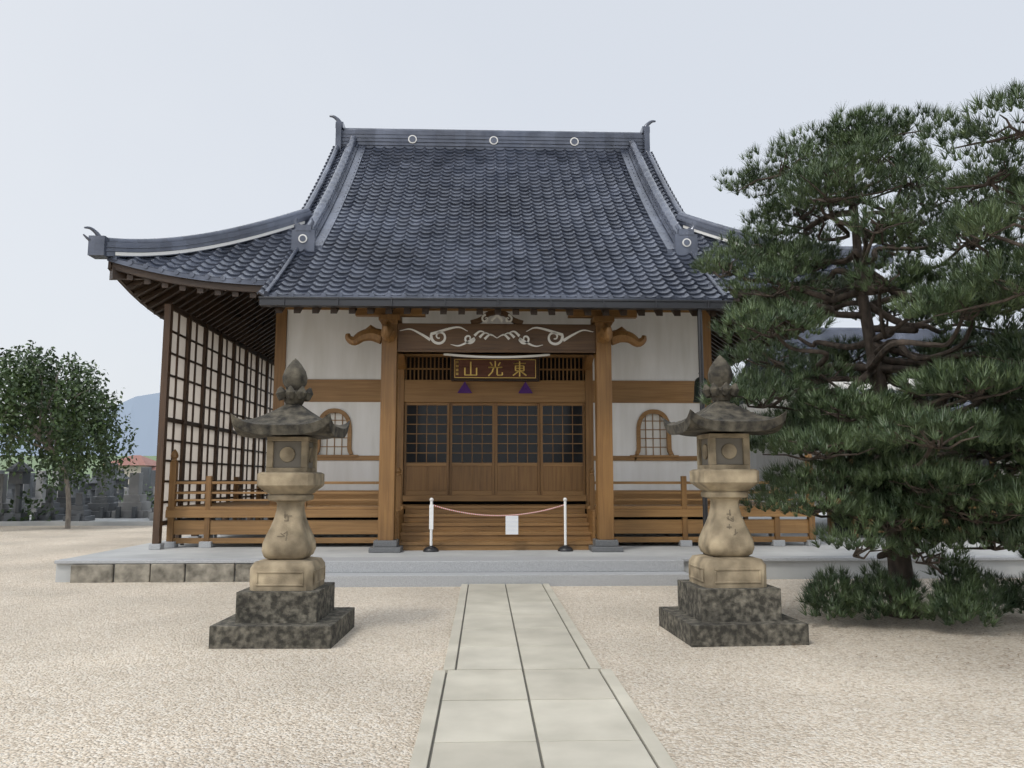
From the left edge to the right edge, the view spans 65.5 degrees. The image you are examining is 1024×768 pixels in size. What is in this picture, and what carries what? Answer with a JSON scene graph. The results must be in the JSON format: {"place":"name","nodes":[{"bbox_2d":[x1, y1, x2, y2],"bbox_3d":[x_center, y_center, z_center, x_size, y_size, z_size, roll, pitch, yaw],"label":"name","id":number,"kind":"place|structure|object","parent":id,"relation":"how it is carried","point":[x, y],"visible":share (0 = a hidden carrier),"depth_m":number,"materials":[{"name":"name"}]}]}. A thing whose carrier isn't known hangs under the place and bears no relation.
{"place":"outdoors","nodes":[
{"label":"outdoors","id":0,"kind":"place"},
{"bbox_2d":[0,393,159,455],"bbox_3d":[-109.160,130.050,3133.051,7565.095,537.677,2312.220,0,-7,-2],"label":"distant mountains","id":1,"kind":"structure","parent":0,"point":[143,411],"depth_m":3856.00,"materials":[{"name":"blue"}]},
{"bbox_2d":[118,465,153,487],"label":"distant house walls","id":2,"kind":"structure","parent":0,"point":[133,468],"depth_m":91.03,"materials":[{"name":"beige paint"}]},
{"bbox_2d":[103,455,155,469],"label":"distant red roof","id":3,"kind":"structure","parent":2,"relation":"on","point":[142,460],"depth_m":92.57,"materials":[{"name":"tile"}]},
{"bbox_2d":[163,312,273,520],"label":"screen panes","id":4,"kind":"object","parent":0,"point":[181,362],"visible":0.4,"depth_m":16.88,"materials":[{"name":"white paper"}]},
{"bbox_2d":[108,261,846,359],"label":"hall fascia","id":5,"kind":"structure","parent":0,"point":[185,281],"depth_m":13.75,"materials":[{"name":"brown wood"}]},
{"bbox_2d":[108,268,850,348],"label":"hall soffit boards","id":6,"kind":"object","parent":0,"point":[139,287],"visible":0.08,"depth_m":14.93,"materials":[{"name":"brown wood"}]},
{"bbox_2d":[109,268,851,366],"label":"eave rafters","id":7,"kind":"object","parent":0,"point":[246,319],"visible":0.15,"depth_m":17.12,"materials":[{"name":"brown wood"}]},
{"bbox_2d":[83,115,893,299],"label":"hall roof tiles","id":8,"kind":"object","parent":7,"relation":"on","point":[430,213],"visible":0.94,"depth_m":16.33,"materials":[{"name":"grey tile"}]},
{"bbox_2d":[115,135,809,259],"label":"roof ridge trim","id":9,"kind":"structure","parent":8,"relation":"attached to","point":[238,241],"depth_m":15.33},
{"bbox_2d":[299,136,689,244],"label":"roof crest medallions","id":10,"kind":"object","parent":8,"relation":"attached to","point":[574,141],"visible":1,"depth_m":21.06,"materials":[{"name":"grey ceramic"}]},
{"bbox_2d":[693,373,708,402],"bbox_3d":[3.728,-0.376,15.749,0.330,1.470,0.330,0,-7,-2],"label":"hanging bell","id":11,"kind":"object","parent":8,"relation":"hanging from","point":[696,388],"visible":0.38,"depth_m":15.62,"materials":[{"name":"brown metal"}]},
{"bbox_2d":[269,307,712,519],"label":"wooden posts","id":12,"kind":"object","parent":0,"point":[494,478],"visible":0.67,"depth_m":16.29,"materials":[{"name":"brown wood"}]},
{"bbox_2d":[284,310,699,502],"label":"plaster wall","id":13,"kind":"structure","parent":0,"point":[318,346],"depth_m":16.41,"materials":[{"name":"white paint"}]},
{"bbox_2d":[317,408,678,460],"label":"arched window frames","id":14,"kind":"structure","parent":13,"relation":"in","point":[661,414],"depth_m":16.31,"materials":[{"name":"brown wood"}]},
{"bbox_2d":[318,413,668,454],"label":"arched window panes","id":15,"kind":"structure","parent":14,"relation":"in","point":[649,442],"depth_m":16.45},
{"bbox_2d":[285,307,702,503],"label":"horizontal wooden beams","id":16,"kind":"structure","parent":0,"point":[489,393],"depth_m":16.33,"materials":[{"name":"brown wood"}]},
{"bbox_2d":[406,405,582,462],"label":"door lattice panes","id":17,"kind":"structure","parent":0,"point":[467,438],"depth_m":16.36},
{"bbox_2d":[259,296,732,310],"bbox_3d":[-0.231,-1.328,13.160,7.800,0.149,0.170,0,-7,-2],"label":"roof eave edge","id":18,"kind":"object","parent":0,"point":[471,303],"visible":0.99,"depth_m":13.10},
{"bbox_2d":[307,357,702,519],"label":"dark wall recesses","id":19,"kind":"object","parent":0,"point":[452,502],"depth_m":16.74,"materials":[{"name":"black wood"}]},
{"bbox_2d":[0,501,1023,767],"bbox_3d":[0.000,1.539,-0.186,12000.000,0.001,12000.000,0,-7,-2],"label":"ground","id":20,"kind":"structure","parent":0,"point":[118,675],"depth_m":6.21,"materials":[{"name":"beige gravel"}]},
{"bbox_2d":[0,340,138,528],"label":"tree","id":21,"kind":"object","parent":20,"relation":"on","point":[25,385],"depth_m":25.80,"materials":[{"name":"green plant"}]},
{"bbox_2d":[1,484,153,520],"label":"shrubs","id":22,"kind":"object","parent":20,"relation":"on","point":[28,501],"visible":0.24,"depth_m":28.64,"materials":[{"name":"green plant"}]},
{"bbox_2d":[0,456,156,485],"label":"distant embankment","id":23,"kind":"structure","parent":20,"relation":"on","point":[34,462],"depth_m":126.00,"materials":[{"name":"grey plant"}]},
{"bbox_2d":[0,515,166,525],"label":"low stone curb","id":24,"kind":"structure","parent":20,"relation":"on","point":[121,522],"depth_m":27.46,"materials":[{"name":"concrete"}]},
{"bbox_2d":[0,457,267,520],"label":"cemetery gravestones","id":25,"kind":"object","parent":24,"relation":"on","point":[92,504],"visible":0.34,"depth_m":30.96,"materials":[{"name":"stone"}]},
{"bbox_2d":[208,358,354,648],"bbox_3d":[-2.247,1.151,8.097,1.134,2.860,1.120,0,-7,0],"label":"stone lantern","id":26,"kind":"object","parent":20,"relation":"on","point":[285,600],"visible":1,"depth_m":7.81,"materials":[{"name":"grey stone"}]},
{"bbox_2d":[54,555,1023,586],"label":"platform steps","id":27,"kind":"structure","parent":20,"relation":"on","point":[460,571],"depth_m":12.07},
{"bbox_2d":[55,512,1023,581],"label":"platform slab","id":28,"kind":"structure","parent":20,"relation":"on","point":[793,569],"depth_m":13.37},
{"bbox_2d":[70,563,252,582],"bbox_3d":[-4.909,2.926,12.232,3.664,0.329,0.076,0,-7,-2],"label":"platform stone facing","id":29,"kind":"object","parent":28,"relation":"attached to","point":[195,572],"visible":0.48,"depth_m":12.20,"materials":[{"name":"grey stone"}]},
{"bbox_2d":[149,535,216,549],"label":"foundation stones","id":30,"kind":"object","parent":28,"relation":"on","point":[156,546],"visible":0.16,"depth_m":14.12,"materials":[{"name":"grey stone"}]},
{"bbox_2d":[152,303,273,543],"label":"vertical lattice bars","id":31,"kind":"object","parent":28,"relation":"on","point":[162,428],"visible":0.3,"depth_m":16.32,"materials":[{"name":"brown wood"}]},
{"bbox_2d":[162,533,819,547],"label":"veranda support posts","id":32,"kind":"object","parent":28,"relation":"on","point":[202,544],"visible":0.23,"depth_m":14.81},
{"bbox_2d":[166,449,815,541],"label":"veranda posts","id":33,"kind":"object","parent":28,"relation":"on","point":[172,494],"visible":0.51,"depth_m":14.81,"materials":[{"name":"brown wood"}]},
{"bbox_2d":[166,498,801,544],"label":"veranda floor","id":34,"kind":"structure","parent":33,"relation":"on","point":[247,505],"depth_m":14.73,"materials":[{"name":"brown wood"}]},
{"bbox_2d":[165,481,815,550],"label":"veranda rails","id":35,"kind":"object","parent":33,"relation":"attached to","point":[262,527],"visible":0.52,"depth_m":14.71,"materials":[{"name":"brown wood"}]},
{"bbox_2d":[180,489,818,540],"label":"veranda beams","id":36,"kind":"structure","parent":33,"relation":"attached to","point":[591,517],"depth_m":14.31,"materials":[{"name":"brown wood"}]},
{"bbox_2d":[368,538,622,552],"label":"pillar base stones","id":37,"kind":"object","parent":28,"relation":"on","point":[386,546],"visible":0.99,"depth_m":13.60,"materials":[{"name":"grey stone"}]},
{"bbox_2d":[345,308,646,539],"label":"porch columns","id":38,"kind":"structure","parent":28,"relation":"on","point":[393,360],"depth_m":13.95,"materials":[{"name":"brown wood"}]},
{"bbox_2d":[355,309,636,318],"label":"porch bracket arms","id":39,"kind":"object","parent":38,"relation":"attached to","point":[418,313],"visible":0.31,"depth_m":14.24},
{"bbox_2d":[397,323,595,354],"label":"carved transom beam","id":40,"kind":"structure","parent":38,"relation":"attached to","point":[413,342],"depth_m":14.15,"materials":[{"name":"brown wood"}]},
{"bbox_2d":[451,356,538,381],"bbox_3d":[-0.343,-0.312,16.279,1.800,0.510,0.128,0,-7,-2],"label":"name sign","id":41,"kind":"object","parent":40,"relation":"hanging from","point":[507,369],"visible":0.74,"depth_m":16.26,"materials":[{"name":"brown wood"}]},
{"bbox_2d":[454,359,535,377],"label":"hall plaque letters","id":42,"kind":"object","parent":41,"relation":"attached to","point":[519,368],"visible":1,"depth_m":16.26,"materials":[{"name":"gold metal"}]},
{"bbox_2d":[458,382,531,392],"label":"purple tassels","id":43,"kind":"object","parent":41,"relation":"hanging from","point":[464,388],"visible":1,"depth_m":16.24,"materials":[{"name":"purple fabric"}]},
{"bbox_2d":[400,314,592,357],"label":"porch cloud carvings","id":44,"kind":"object","parent":40,"relation":"attached to","point":[521,341],"visible":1,"depth_m":14.16,"materials":[{"name":"beige wood"}]},
{"bbox_2d":[470,310,522,323],"bbox_3d":[-0.270,-1.176,14.284,0.953,0.282,0.100,0,-7,-2],"label":"carved ornament","id":45,"kind":"object","parent":40,"relation":"on","point":[492,313],"visible":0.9,"depth_m":14.24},
{"bbox_2d":[423,545,572,551],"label":"barrier post bases","id":46,"kind":"object","parent":28,"relation":"on","point":[564,548],"visible":1,"depth_m":13.71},
{"bbox_2d":[429,498,566,545],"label":"barrier posts","id":47,"kind":"object","parent":28,"relation":"on","point":[431,508],"visible":1,"depth_m":13.82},
{"bbox_2d":[433,504,563,515],"bbox_3d":[-0.235,2.197,13.867,2.336,0.209,0.022,0,-7,-2],"label":"barrier rope","id":48,"kind":"object","parent":47,"relation":"attached to","point":[499,515],"visible":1,"depth_m":13.85,"materials":[{"name":"fabric"}]},
{"bbox_2d":[506,516,517,533],"bbox_3d":[-0.002,2.452,13.834,0.220,0.320,0.004,0,-7,-2],"label":"paper sign","id":49,"kind":"object","parent":48,"relation":"hanging from","point":[511,524],"visible":1,"depth_m":13.83,"materials":[{"name":"white paper"}]},
{"bbox_2d":[313,534,699,537],"bbox_3d":[-0.349,2.962,16.068,8.900,0.420,0.060,0,-7,-2],"label":"hall foundation","id":50,"kind":"object","parent":28,"relation":"on","point":[376,535],"depth_m":16.11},
{"bbox_2d":[731,327,1023,411],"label":"annex roof tiles","id":51,"kind":"object","parent":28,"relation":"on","point":[829,332],"visible":0.02,"depth_m":22.05,"materials":[{"name":"grey tile"}]},
{"bbox_2d":[427,585,657,767],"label":"path joints","id":52,"kind":"object","parent":20,"relation":"on","point":[433,741],"visible":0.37,"depth_m":5.61,"materials":[{"name":"grey concrete"}]},
{"bbox_2d":[409,584,677,767],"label":"path pavers","id":53,"kind":"object","parent":20,"relation":"on","point":[579,716],"visible":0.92,"depth_m":5.52,"materials":[{"name":"grey stone"}]},
{"bbox_2d":[659,355,808,646],"bbox_3d":[2.201,1.139,8.225,1.142,2.917,1.142,1,-7,-5],"label":"stone lantern","id":54,"kind":"object","parent":20,"relation":"on","point":[728,596],"visible":1,"depth_m":7.93,"materials":[{"name":"grey stone"}]},
{"bbox_2d":[689,99,1023,618],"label":"pine tree","id":55,"kind":"object","parent":20,"relation":"on","point":[989,428],"depth_m":8.67,"materials":[{"name":"green plant"}]},
{"bbox_2d":[780,592,1022,669],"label":"pine needle litter","id":56,"kind":"object","parent":20,"relation":"on","point":[908,636],"visible":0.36,"depth_m":7.88,"materials":[{"name":"brown plant"}]},
{"bbox_2d":[794,556,1023,626],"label":"pine shrubs","id":57,"kind":"object","parent":20,"relation":"on","point":[959,597],"visible":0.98,"depth_m":8.51,"materials":[{"name":"green plant"}]},
{"bbox_2d":[0,0,1023,421],"label":"sky","id":58,"kind":"structure","parent":0,"point":[127,119],"materials":[{"name":"white"}]},
{"bbox_2d":[697,309,707,553],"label":"wooden pillar","id":59,"kind":"structure","parent":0,"point":[701,380],"depth_m":13.13,"materials":[{"name":"brown wood"}]},
{"bbox_2d":[763,350,952,422],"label":"annex soffit","id":60,"kind":"structure","parent":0,"point":[790,373],"depth_m":20.73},
{"bbox_2d":[739,378,1019,503],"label":"wall","id":61,"kind":"structure","parent":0,"point":[758,460],"depth_m":21.82,"materials":[{"name":"white paint"}]},
{"bbox_2d":[825,450,995,536],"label":"annex posts","id":62,"kind":"object","parent":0,"point":[829,522],"visible":0.06,"depth_m":17.99,"materials":[{"name":"brown wood"}]},
{"bbox_2d":[829,422,995,532],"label":"annex beams","id":63,"kind":"structure","parent":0,"point":[909,519],"depth_m":16.98,"materials":[{"name":"brown wood"}]},
{"bbox_2d":[834,428,1001,535],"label":"annex openings","id":64,"kind":"object","parent":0,"point":[861,534],"visible":0.03,"depth_m":17.76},
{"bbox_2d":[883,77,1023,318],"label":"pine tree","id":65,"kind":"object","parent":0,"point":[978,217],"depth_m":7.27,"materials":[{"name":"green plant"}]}
]}

